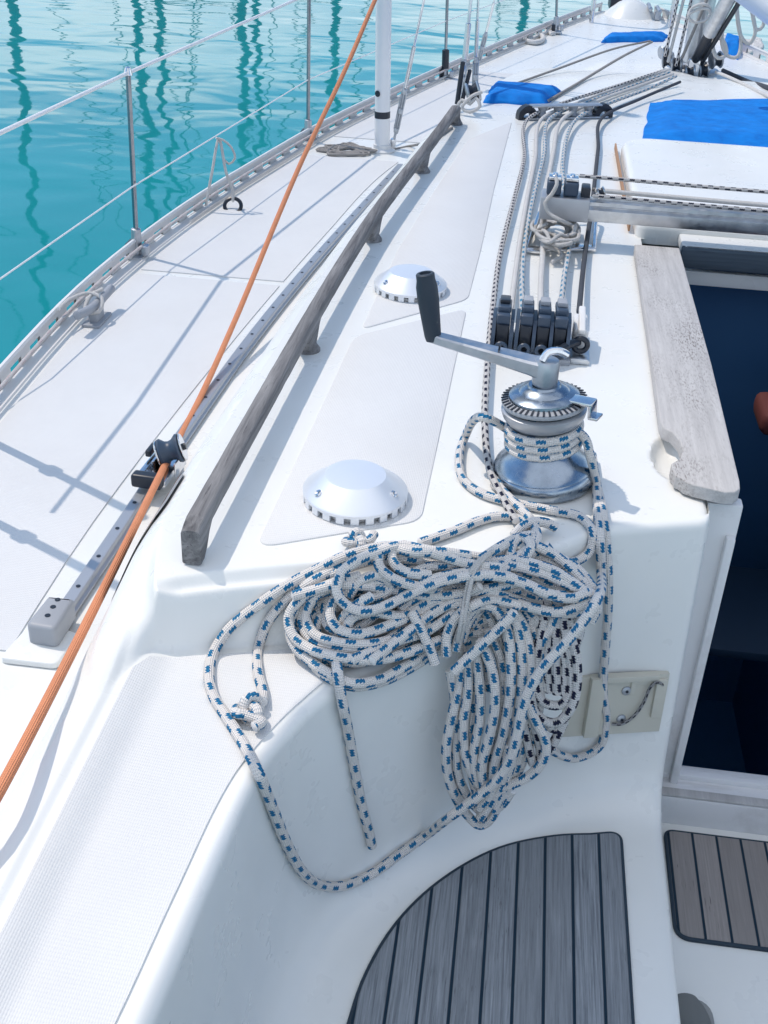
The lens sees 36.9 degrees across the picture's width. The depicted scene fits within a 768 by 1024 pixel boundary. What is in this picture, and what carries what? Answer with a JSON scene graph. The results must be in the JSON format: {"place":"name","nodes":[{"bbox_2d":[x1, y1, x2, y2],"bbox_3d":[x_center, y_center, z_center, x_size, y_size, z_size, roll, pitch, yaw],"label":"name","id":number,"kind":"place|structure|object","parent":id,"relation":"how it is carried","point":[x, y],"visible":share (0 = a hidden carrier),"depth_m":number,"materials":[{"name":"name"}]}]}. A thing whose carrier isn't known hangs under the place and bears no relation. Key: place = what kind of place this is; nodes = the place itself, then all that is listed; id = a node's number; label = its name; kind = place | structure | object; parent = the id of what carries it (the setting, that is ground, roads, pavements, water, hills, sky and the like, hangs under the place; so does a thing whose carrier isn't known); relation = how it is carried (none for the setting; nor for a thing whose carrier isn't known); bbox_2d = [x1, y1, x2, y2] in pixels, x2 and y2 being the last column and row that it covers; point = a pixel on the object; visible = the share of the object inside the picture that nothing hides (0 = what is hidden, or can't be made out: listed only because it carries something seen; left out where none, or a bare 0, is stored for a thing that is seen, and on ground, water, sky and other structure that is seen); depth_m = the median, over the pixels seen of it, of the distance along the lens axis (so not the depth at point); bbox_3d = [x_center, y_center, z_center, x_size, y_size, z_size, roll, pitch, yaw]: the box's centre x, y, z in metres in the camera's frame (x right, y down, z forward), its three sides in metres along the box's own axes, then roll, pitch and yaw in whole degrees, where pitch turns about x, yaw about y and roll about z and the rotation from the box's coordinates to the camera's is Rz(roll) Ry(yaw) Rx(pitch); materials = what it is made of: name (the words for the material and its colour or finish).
{"place":"outdoors","nodes":[
{"label":"outdoors","id":0,"kind":"place"},
{"bbox_2d":[0,0,767,371],"bbox_3d":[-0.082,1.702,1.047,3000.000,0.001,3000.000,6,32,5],"label":"water","id":1,"kind":"structure","parent":0,"point":[64,168],"depth_m":9.09,"materials":[{"name":"teal liquid"}]},
{"bbox_2d":[0,2,767,1023],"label":"sailing yacht","id":2,"kind":"object","parent":1,"relation":"on","point":[148,874],"visible":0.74,"depth_m":1.54,"materials":[{"name":"white plastic"}]},
{"bbox_2d":[73,284,114,327],"bbox_3d":[-0.634,-0.446,2.528,0.040,0.056,0.179,6,32,5],"label":"rail cleat","id":3,"kind":"object","parent":2,"relation":"on","point":[96,320],"visible":0.93,"depth_m":2.52,"materials":[{"name":"silver metal"}]},
{"bbox_2d":[57,287,103,314],"bbox_3d":[-0.653,-0.451,2.507,0.133,0.036,0.063,-26,42,-38],"label":"cleat line","id":4,"kind":"object","parent":3,"relation":"attached to","point":[90,294],"visible":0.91,"depth_m":2.51,"materials":[{"name":"white fabric"}]},
{"bbox_2d":[123,66,150,258],"bbox_3d":[-0.611,-0.844,2.798,0.061,0.458,0.070,6,32,5],"label":"stanchion","id":5,"kind":"object","parent":2,"relation":"on","point":[144,251],"visible":0.77,"depth_m":2.81,"materials":[{"name":"metal"}]},
{"bbox_2d":[0,0,297,135],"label":"lifeline","id":6,"kind":"object","parent":5,"relation":"attached to","point":[62,103],"visible":1,"depth_m":2.66,"materials":[{"name":"white"}]},
{"bbox_2d":[111,473,182,600],"bbox_3d":[-0.312,0.052,1.512,0.079,0.184,0.260,6,32,5],"label":"rope","id":7,"kind":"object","parent":2,"relation":"in","point":[175,484],"depth_m":1.45,"materials":[{"name":"black fabric"}]},
{"bbox_2d":[2,164,402,668],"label":"genoa track","id":8,"kind":"structure","parent":2,"relation":"on","point":[44,638],"depth_m":1.77,"materials":[{"name":"silver metal"}]},
{"bbox_2d":[131,433,187,489],"bbox_3d":[-0.370,-0.091,1.926,0.077,0.068,0.124,6,32,5],"label":"lead car","id":9,"kind":"object","parent":8,"relation":"on","point":[172,452],"visible":0.97,"depth_m":1.92,"materials":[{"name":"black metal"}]},
{"bbox_2d":[0,0,376,801],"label":"genoa sheet","id":10,"kind":"object","parent":8,"relation":"on","point":[30,732],"visible":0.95,"depth_m":1.59,"materials":[{"name":"orange fabric"}]},
{"bbox_2d":[223,197,242,210],"bbox_3d":[-0.429,-0.870,3.268,0.059,0.047,0.035,6,32,5],"label":"ring","id":11,"kind":"object","parent":2,"relation":"on","point":[237,199],"visible":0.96,"depth_m":3.27,"materials":[{"name":"black plastic"}]},
{"bbox_2d":[0,10,588,390],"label":"furling line","id":12,"kind":"object","parent":2,"relation":"on","point":[8,378],"visible":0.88,"depth_m":3.07,"materials":[{"name":"white fabric"}]},
{"bbox_2d":[300,0,317,142],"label":"stanchion","id":13,"kind":"object","parent":2,"relation":"on","point":[308,122],"visible":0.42,"depth_m":3.84,"materials":[{"name":"metal"}]},
{"bbox_2d":[181,105,462,564],"bbox_3d":[-0.024,-0.541,2.257,0.065,0.056,2.270,8,32,8],"label":"grab rail","id":14,"kind":"object","parent":2,"relation":"on","point":[195,530],"visible":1,"depth_m":1.69,"materials":[{"name":"grey wood"}]},
{"bbox_2d":[303,459,407,525],"bbox_3d":[-0.036,-0.033,1.444,0.132,0.035,0.132,6,32,5],"label":"dome vent","id":15,"kind":"object","parent":2,"relation":"on","point":[354,492],"visible":1,"depth_m":1.41,"materials":[{"name":"white plastic"}]},
{"bbox_2d":[370,0,394,153],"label":"shroud tube","id":16,"kind":"object","parent":2,"relation":"on","point":[381,144],"visible":0.99,"depth_m":3.75,"materials":[{"name":"white"}]},
{"bbox_2d":[316,127,452,155],"bbox_3d":[0.093,-1.145,3.530,0.342,0.262,0.934,-11,34,-21],"label":"loose line","id":17,"kind":"object","parent":2,"relation":"on","point":[335,149],"visible":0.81,"depth_m":3.85,"materials":[{"name":"white fabric"}]},
{"bbox_2d":[189,15,589,221],"bbox_3d":[0.216,-1.719,4.611,0.146,0.101,3.785,16,34,20],"label":"toe rail line","id":18,"kind":"object","parent":2,"relation":"on","point":[270,168],"visible":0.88,"depth_m":4.01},
{"bbox_2d":[390,0,424,147],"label":"cap shroud","id":19,"kind":"object","parent":2,"relation":"attached to","point":[400,110],"visible":0.91,"depth_m":3.82,"materials":[{"name":"silver metal"}]},
{"bbox_2d":[203,412,612,891],"bbox_3d":[0.073,0.189,1.417,0.336,0.486,0.671,24,38,31],"label":"rope coil","id":20,"kind":"object","parent":2,"relation":"on","point":[455,599],"visible":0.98,"depth_m":1.32,"materials":[{"name":"white fabric"}]},
{"bbox_2d":[522,600,584,766],"bbox_3d":[0.198,0.202,1.358,0.066,0.201,0.082,6,32,5],"label":"black flecked hank","id":21,"kind":"object","parent":20,"relation":"hanging from","point":[563,676],"visible":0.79,"depth_m":1.34,"materials":[{"name":"fabric"}]},
{"bbox_2d":[374,264,446,302],"bbox_3d":[0.048,-0.419,2.078,0.132,0.035,0.132,6,32,5],"label":"dome vent","id":22,"kind":"object","parent":2,"relation":"on","point":[397,282],"visible":0.81,"depth_m":2.05,"materials":[{"name":"white plastic"}]},
{"bbox_2d":[439,0,453,79],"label":"stanchion","id":23,"kind":"object","parent":2,"relation":"on","point":[449,77],"visible":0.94,"depth_m":4.74,"materials":[{"name":"metal"}]},
{"bbox_2d":[0,0,503,279],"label":"lifeline","id":24,"kind":"object","parent":23,"relation":"attached to","point":[42,249],"visible":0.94,"depth_m":2.99,"materials":[{"name":"white"}]},
{"bbox_2d":[205,140,234,206],"bbox_3d":[-0.467,-0.952,3.218,0.090,0.178,0.043,-12,35,-23],"label":"hanging cord","id":25,"kind":"object","parent":24,"relation":"hanging from","point":[212,170],"visible":1,"depth_m":3.21,"materials":[{"name":"white fabric"}]},
{"bbox_2d":[216,137,235,164],"bbox_3d":[-0.440,-1.006,3.205,0.055,0.078,0.013,0,32,-4],"label":"cord bow","id":26,"kind":"object","parent":25,"relation":"attached to","point":[231,147],"visible":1,"depth_m":3.20,"materials":[{"name":"white fabric"}]},
{"bbox_2d":[442,49,448,68],"bbox_3d":[0.256,-1.882,4.780,0.032,0.085,0.029,6,32,5],"label":"stanchion boot","id":27,"kind":"object","parent":23,"relation":"attached to","point":[445,58],"visible":1,"depth_m":4.77,"materials":[{"name":"black plastic"}]},
{"bbox_2d":[455,61,471,104],"bbox_3d":[0.232,-1.248,3.348,0.042,0.120,0.034,6,32,5],"label":"shock cord toggle","id":28,"kind":"object","parent":2,"relation":"on","point":[460,80],"visible":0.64,"depth_m":3.34,"materials":[{"name":"black plastic"}]},
{"bbox_2d":[460,0,472,106],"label":"shroud","id":29,"kind":"object","parent":2,"relation":"attached to","point":[466,41],"visible":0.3,"depth_m":3.67,"materials":[{"name":"silver metal"}]},
{"bbox_2d":[457,90,482,113],"bbox_3d":[0.239,-1.168,3.278,0.081,0.067,0.032,6,32,5],"label":"shroud lashing","id":30,"kind":"object","parent":2,"relation":"on","point":[470,103],"visible":0.88,"depth_m":3.27,"materials":[{"name":"white fabric"}]},
{"bbox_2d":[464,80,481,101],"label":"turning block","id":31,"kind":"structure","parent":2,"relation":"on","point":[472,89],"depth_m":3.28,"materials":[{"name":"silver plastic"}]},
{"bbox_2d":[472,0,479,83],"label":"shroud","id":32,"kind":"object","parent":2,"relation":"attached to","point":[475,70],"visible":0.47,"depth_m":3.71,"materials":[{"name":"silver metal"}]},
{"bbox_2d":[478,0,494,63],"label":"forward shroud","id":33,"kind":"object","parent":2,"relation":"attached to","point":[482,45],"visible":0.64,"depth_m":4.81,"materials":[{"name":"silver metal"}]},
{"bbox_2d":[490,295,515,349],"bbox_3d":[0.194,-0.308,1.870,0.043,0.082,0.110,6,32,5],"label":"rope clutch","id":34,"kind":"object","parent":2,"relation":"on","point":[502,329],"visible":0.8,"depth_m":1.83,"materials":[{"name":"grey plastic"}]},
{"bbox_2d":[483,81,560,104],"bbox_3d":[0.429,-1.289,3.537,0.234,0.030,0.248,6,32,5],"label":"canvas cover","id":35,"kind":"object","parent":2,"relation":"on","point":[507,92],"visible":0.97,"depth_m":3.49,"materials":[{"name":"blue fabric"}]},
{"bbox_2d":[523,32,545,44],"bbox_3d":[0.727,-2.296,5.563,0.111,0.047,0.402,6,32,5],"label":"mooring rope coil","id":36,"kind":"object","parent":2,"relation":"on","point":[542,39],"visible":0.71,"depth_m":5.42,"materials":[{"name":"white fabric"}]},
{"bbox_2d":[512,295,571,365],"bbox_3d":[0.257,-0.302,1.862,0.096,0.086,0.110,6,32,5],"label":"triple rope clutch","id":37,"kind":"object","parent":2,"relation":"on","point":[542,329],"visible":0.83,"depth_m":1.83,"materials":[{"name":"grey plastic"}]},
{"bbox_2d":[493,380,602,503],"bbox_3d":[0.209,-0.103,1.484,0.140,0.138,0.134,1,31,8],"label":"winch","id":38,"kind":"object","parent":2,"relation":"on","point":[560,403],"visible":0.8,"depth_m":1.46,"materials":[{"name":"silver metal"}]},
{"bbox_2d":[416,270,569,388],"bbox_3d":[0.134,-0.230,1.441,0.204,0.120,0.033,14,33,17],"label":"crank handle","id":39,"kind":"object","parent":38,"relation":"attached to","point":[542,370],"visible":1,"depth_m":1.44,"materials":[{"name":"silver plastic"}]},
{"bbox_2d":[544,24,560,35],"bbox_3d":[0.850,-2.432,5.789,0.088,0.052,0.466,6,32,5],"label":"mooring rope","id":40,"kind":"object","parent":2,"relation":"on","point":[550,33],"visible":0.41,"depth_m":5.61,"materials":[{"name":"white fabric"}]},
{"bbox_2d":[551,0,563,32],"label":"stanchion","id":41,"kind":"object","parent":2,"relation":"on","point":[555,26],"visible":0.99,"depth_m":5.61,"materials":[{"name":"metal"}]},
{"bbox_2d":[515,102,612,119],"bbox_3d":[0.522,-1.157,3.316,0.295,0.040,0.045,-7,33,-15],"label":"deck organiser","id":42,"kind":"object","parent":2,"relation":"on","point":[523,110],"visible":0.86,"depth_m":3.30,"materials":[{"name":"grey plastic"}]},
{"bbox_2d":[552,306,589,364],"bbox_3d":[0.302,-0.287,1.863,0.067,0.063,0.149,6,32,5],"label":"alloy clutch","id":43,"kind":"object","parent":2,"relation":"on","point":[579,347],"visible":0.9,"depth_m":1.84,"materials":[{"name":"metal"}]},
{"bbox_2d":[481,70,661,524],"bbox_3d":[0.391,-0.758,2.657,0.329,0.029,2.963,10,32,12],"label":"halyard","id":44,"kind":"object","parent":2,"relation":"on","point":[505,502],"visible":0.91,"depth_m":1.96,"materials":[{"name":"white fabric"}]},
{"bbox_2d":[518,40,650,81],"bbox_3d":[0.793,-1.682,4.281,0.047,0.074,1.547,17,34,22],"label":"halyard","id":45,"kind":"object","parent":2,"relation":"on","point":[564,66],"visible":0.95,"depth_m":4.08,"materials":[{"name":"grey fabric"}]},
{"bbox_2d":[510,69,668,311],"bbox_3d":[0.468,-0.939,2.953,0.259,0.026,2.330,12,33,14],"label":"halyard","id":46,"kind":"object","parent":2,"relation":"on","point":[520,241],"visible":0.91,"depth_m":2.59,"materials":[{"name":"white fabric"}]},
{"bbox_2d":[519,71,670,317],"bbox_3d":[0.475,-0.913,2.912,0.255,0.026,2.351,12,33,14],"label":"halyard","id":47,"kind":"object","parent":2,"relation":"on","point":[525,240],"visible":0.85,"depth_m":2.61,"materials":[{"name":"white fabric"}]},
{"bbox_2d":[547,41,652,101],"bbox_3d":[0.834,-1.616,4.174,0.045,0.078,1.706,14,33,18],"label":"halyard","id":48,"kind":"object","parent":2,"relation":"on","point":[588,76],"visible":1,"depth_m":3.87,"materials":[{"name":"grey fabric"}]},
{"bbox_2d":[538,72,673,309],"bbox_3d":[0.500,-0.903,2.897,0.241,0.027,2.308,11,33,14],"label":"halyard","id":49,"kind":"object","parent":2,"relation":"on","point":[541,274],"visible":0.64,"depth_m":2.96,"materials":[{"name":"white fabric"}]},
{"bbox_2d":[608,0,621,7],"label":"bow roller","id":50,"kind":"object","parent":2,"relation":"attached to","point":[611,3],"visible":0.16,"depth_m":6.18,"materials":[{"name":"black metal"}]},
{"bbox_2d":[562,671,669,737],"bbox_3d":[0.304,0.258,1.529,0.150,0.098,0.025,-3,32,-9],"label":"bulkhead bracket","id":51,"kind":"object","parent":2,"relation":"attached to","point":[627,691],"visible":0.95,"depth_m":1.53,"materials":[{"name":"beige plastic"}]},
{"bbox_2d":[611,681,663,725],"bbox_3d":[0.341,0.254,1.528,0.073,0.068,0.008,-7,33,-15],"label":"bracket cord","id":52,"kind":"object","parent":51,"relation":"attached to","point":[634,715],"visible":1,"depth_m":1.53,"materials":[{"name":"grey fabric"}]},
{"bbox_2d":[559,75,676,297],"bbox_3d":[0.524,-0.893,2.882,0.223,0.026,2.265,11,33,13],"label":"halyard","id":53,"kind":"object","parent":2,"relation":"on","point":[568,248],"visible":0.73,"depth_m":2.92,"materials":[{"name":"white fabric"}]},
{"bbox_2d":[576,81,680,313],"bbox_3d":[0.560,-0.871,2.849,0.179,0.024,2.129,11,33,13],"label":"halyard","id":54,"kind":"object","parent":2,"relation":"on","point":[583,263],"visible":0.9,"depth_m":2.70,"materials":[{"name":"black fabric"}]},
{"bbox_2d":[604,0,654,19],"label":"anchor locker dome","id":55,"kind":"structure","parent":2,"relation":"on","point":[631,9],"depth_m":6.06,"materials":[{"name":"white plastic"}]},
{"bbox_2d":[589,0,675,27],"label":"pulpit","id":56,"kind":"object","parent":2,"relation":"on","point":[592,11],"visible":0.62,"depth_m":5.87,"materials":[{"name":"silver metal"}]},
{"bbox_2d":[601,31,667,42],"bbox_3d":[1.224,-2.310,5.591,0.414,0.038,0.136,-6,33,-13],"label":"canvas cover","id":57,"kind":"object","parent":2,"relation":"on","point":[637,36],"visible":0.99,"depth_m":5.55,"materials":[{"name":"blue fabric"}]},
{"bbox_2d":[526,172,767,253],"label":"traveller","id":58,"kind":"object","parent":2,"relation":"on","point":[570,201],"visible":0.91,"depth_m":2.29,"materials":[{"name":"metal"}]},
{"bbox_2d":[530,176,580,263],"bbox_3d":[0.349,-0.602,2.298,0.107,0.135,0.255,6,32,5],"label":"traveller line coil","id":59,"kind":"object","parent":58,"relation":"on","point":[564,239],"visible":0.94,"depth_m":2.27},
{"bbox_2d":[595,186,605,198],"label":"shackle block","id":60,"kind":"structure","parent":58,"relation":"attached to","point":[602,191],"depth_m":2.29,"materials":[{"name":"silver metal"}]},
{"bbox_2d":[579,174,767,193],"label":"control line","id":61,"kind":"object","parent":58,"relation":"on","point":[673,184],"visible":1,"depth_m":2.28,"materials":[{"name":"white fabric"}]},
{"bbox_2d":[592,188,761,202],"bbox_3d":[0.800,-0.609,2.283,0.770,0.011,0.007,6,32,5],"label":"control line","id":62,"kind":"object","parent":58,"relation":"on","point":[593,189],"visible":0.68,"depth_m":2.30,"materials":[{"name":"black fabric"}]},
{"bbox_2d":[592,194,767,212],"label":"control line","id":63,"kind":"object","parent":58,"relation":"on","point":[680,203],"visible":1,"depth_m":2.27,"materials":[{"name":"white fabric"}]},
{"bbox_2d":[595,188,767,207],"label":"control line","id":64,"kind":"object","parent":58,"relation":"on","point":[687,198],"visible":1,"depth_m":2.28,"materials":[{"name":"white fabric"}]},
{"bbox_2d":[646,2,652,12],"bbox_3d":[1.407,-2.661,6.107,0.030,0.061,0.190,6,32,5],"label":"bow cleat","id":65,"kind":"object","parent":2,"relation":"on","point":[649,6],"visible":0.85,"depth_m":6.05,"materials":[{"name":"silver metal"}]},
{"bbox_2d":[654,5,661,20],"bbox_3d":[1.439,-2.617,6.040,0.030,0.061,0.190,6,32,5],"label":"bow cleat","id":66,"kind":"object","parent":2,"relation":"attached to","point":[658,13],"visible":1,"depth_m":6.02,"materials":[{"name":"silver metal"}]},
{"bbox_2d":[658,45,669,58],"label":"turning block","id":67,"kind":"structure","parent":2,"relation":"on","point":[661,49],"depth_m":5.01,"materials":[{"name":"silver plastic"}]},
{"bbox_2d":[661,52,673,67],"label":"turning block","id":68,"kind":"structure","parent":2,"relation":"on","point":[664,62],"depth_m":5.00,"materials":[{"name":"silver plastic"}]},
{"bbox_2d":[671,56,682,71],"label":"turning block","id":69,"kind":"structure","parent":2,"relation":"on","point":[679,67],"depth_m":4.98,"materials":[{"name":"silver plastic"}]},
{"bbox_2d":[684,65,695,75],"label":"turning block","id":70,"kind":"structure","parent":2,"relation":"on","point":[690,71],"depth_m":4.97,"materials":[{"name":"silver plastic"}]},
{"bbox_2d":[667,0,718,75],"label":"mast","id":71,"kind":"object","parent":2,"relation":"on","point":[696,39],"visible":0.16,"depth_m":4.97,"materials":[{"name":"metal"}]},
{"bbox_2d":[664,0,678,56],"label":"mast halyard","id":72,"kind":"object","parent":71,"relation":"attached to","point":[671,27],"visible":1,"depth_m":4.91,"materials":[{"name":"white fabric"}]},
{"bbox_2d":[667,0,684,62],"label":"mast halyard","id":73,"kind":"object","parent":71,"relation":"attached to","point":[675,31],"visible":1,"depth_m":4.91,"materials":[{"name":"white fabric"}]},
{"bbox_2d":[675,0,692,66],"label":"mast halyard","id":74,"kind":"object","parent":71,"relation":"attached to","point":[682,37],"visible":0.91,"depth_m":4.92,"materials":[{"name":"white fabric"}]},
{"bbox_2d":[681,0,707,58],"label":"mast halyard","id":75,"kind":"object","parent":71,"relation":"attached to","point":[691,34],"visible":0.72,"depth_m":4.91,"materials":[{"name":"white fabric"}]},
{"bbox_2d":[687,0,739,75],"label":"rod vang","id":76,"kind":"object","parent":71,"relation":"attached to","point":[716,25],"visible":0.91,"depth_m":4.71,"materials":[{"name":"silver metal"}]},
{"bbox_2d":[687,2,711,23],"bbox_3d":[1.316,-2.075,4.785,0.110,0.085,0.024,6,32,5],"label":"halyard hank","id":77,"kind":"object","parent":76,"relation":"hanging from","point":[708,8],"visible":0.96,"depth_m":4.78,"materials":[{"name":"white fabric"}]},
{"bbox_2d":[712,38,727,59],"bbox_3d":[1.415,-1.956,4.842,0.077,0.099,0.028,6,32,5],"label":"halyard hank","id":78,"kind":"object","parent":76,"relation":"hanging from","point":[715,55],"visible":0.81,"depth_m":4.85,"materials":[{"name":"white fabric"}]},
{"bbox_2d":[720,2,742,59],"bbox_3d":[1.454,-2.027,4.793,0.113,0.262,0.027,6,32,5],"label":"halyard hank","id":79,"kind":"object","parent":76,"relation":"hanging from","point":[737,56],"visible":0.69,"depth_m":4.83,"materials":[{"name":"white fabric"}]},
{"bbox_2d":[735,1,764,45],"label":"halyard hank","id":80,"kind":"object","parent":76,"relation":"hanging from","point":[755,31],"visible":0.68,"depth_m":4.79,"materials":[{"name":"white fabric"}]},
{"bbox_2d":[698,61,709,76],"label":"turning block","id":81,"kind":"structure","parent":2,"relation":"on","point":[704,69],"depth_m":4.98,"materials":[{"name":"silver plastic"}]},
{"bbox_2d":[642,99,767,146],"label":"canvas cover","id":82,"kind":"object","parent":2,"relation":"on","point":[743,122],"visible":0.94,"depth_m":3.26,"materials":[{"name":"blue fabric"}]},
{"bbox_2d":[708,51,723,68],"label":"turning block","id":83,"kind":"structure","parent":2,"relation":"on","point":[713,61],"depth_m":4.98,"materials":[{"name":"silver plastic"}]},
{"bbox_2d":[723,33,738,59],"bbox_3d":[1.645,-2.201,5.428,0.082,0.071,0.336,10,32,12],"label":"canvas cover","id":84,"kind":"object","parent":2,"relation":"on","point":[732,41],"visible":0.66,"depth_m":5.34,"materials":[{"name":"blue fabric"}]},
{"bbox_2d":[715,71,767,97],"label":"pale line","id":85,"kind":"object","parent":2,"relation":"on","point":[760,92],"visible":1,"depth_m":3.90,"materials":[{"name":"white fabric"}]},
{"bbox_2d":[721,68,767,89],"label":"dark line","id":86,"kind":"object","parent":2,"relation":"on","point":[741,78],"visible":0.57,"depth_m":4.97,"materials":[{"name":"black fabric"}]},
{"bbox_2d":[746,37,763,54],"bbox_3d":[1.801,-2.297,5.665,0.141,0.028,0.479,12,33,14],"label":"starboard mooring rope","id":87,"kind":"object","parent":2,"relation":"on","point":[758,42],"visible":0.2,"depth_m":5.65,"materials":[{"name":"white fabric"}]},
{"bbox_2d":[753,392,767,434],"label":"cushion","id":88,"kind":"object","parent":2,"relation":"on","point":[760,408],"visible":1,"depth_m":2.28,"materials":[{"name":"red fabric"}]},
{"bbox_2d":[678,993,713,1023],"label":"deck shoe","id":89,"kind":"object","parent":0,"point":[693,1009],"visible":0.61,"depth_m":1.45,"materials":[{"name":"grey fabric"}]},
{"bbox_2d":[735,0,767,25],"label":"boom strut","id":90,"kind":"object","parent":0,"point":[758,9],"visible":1,"depth_m":3.30,"materials":[{"name":"white"}]}
]}

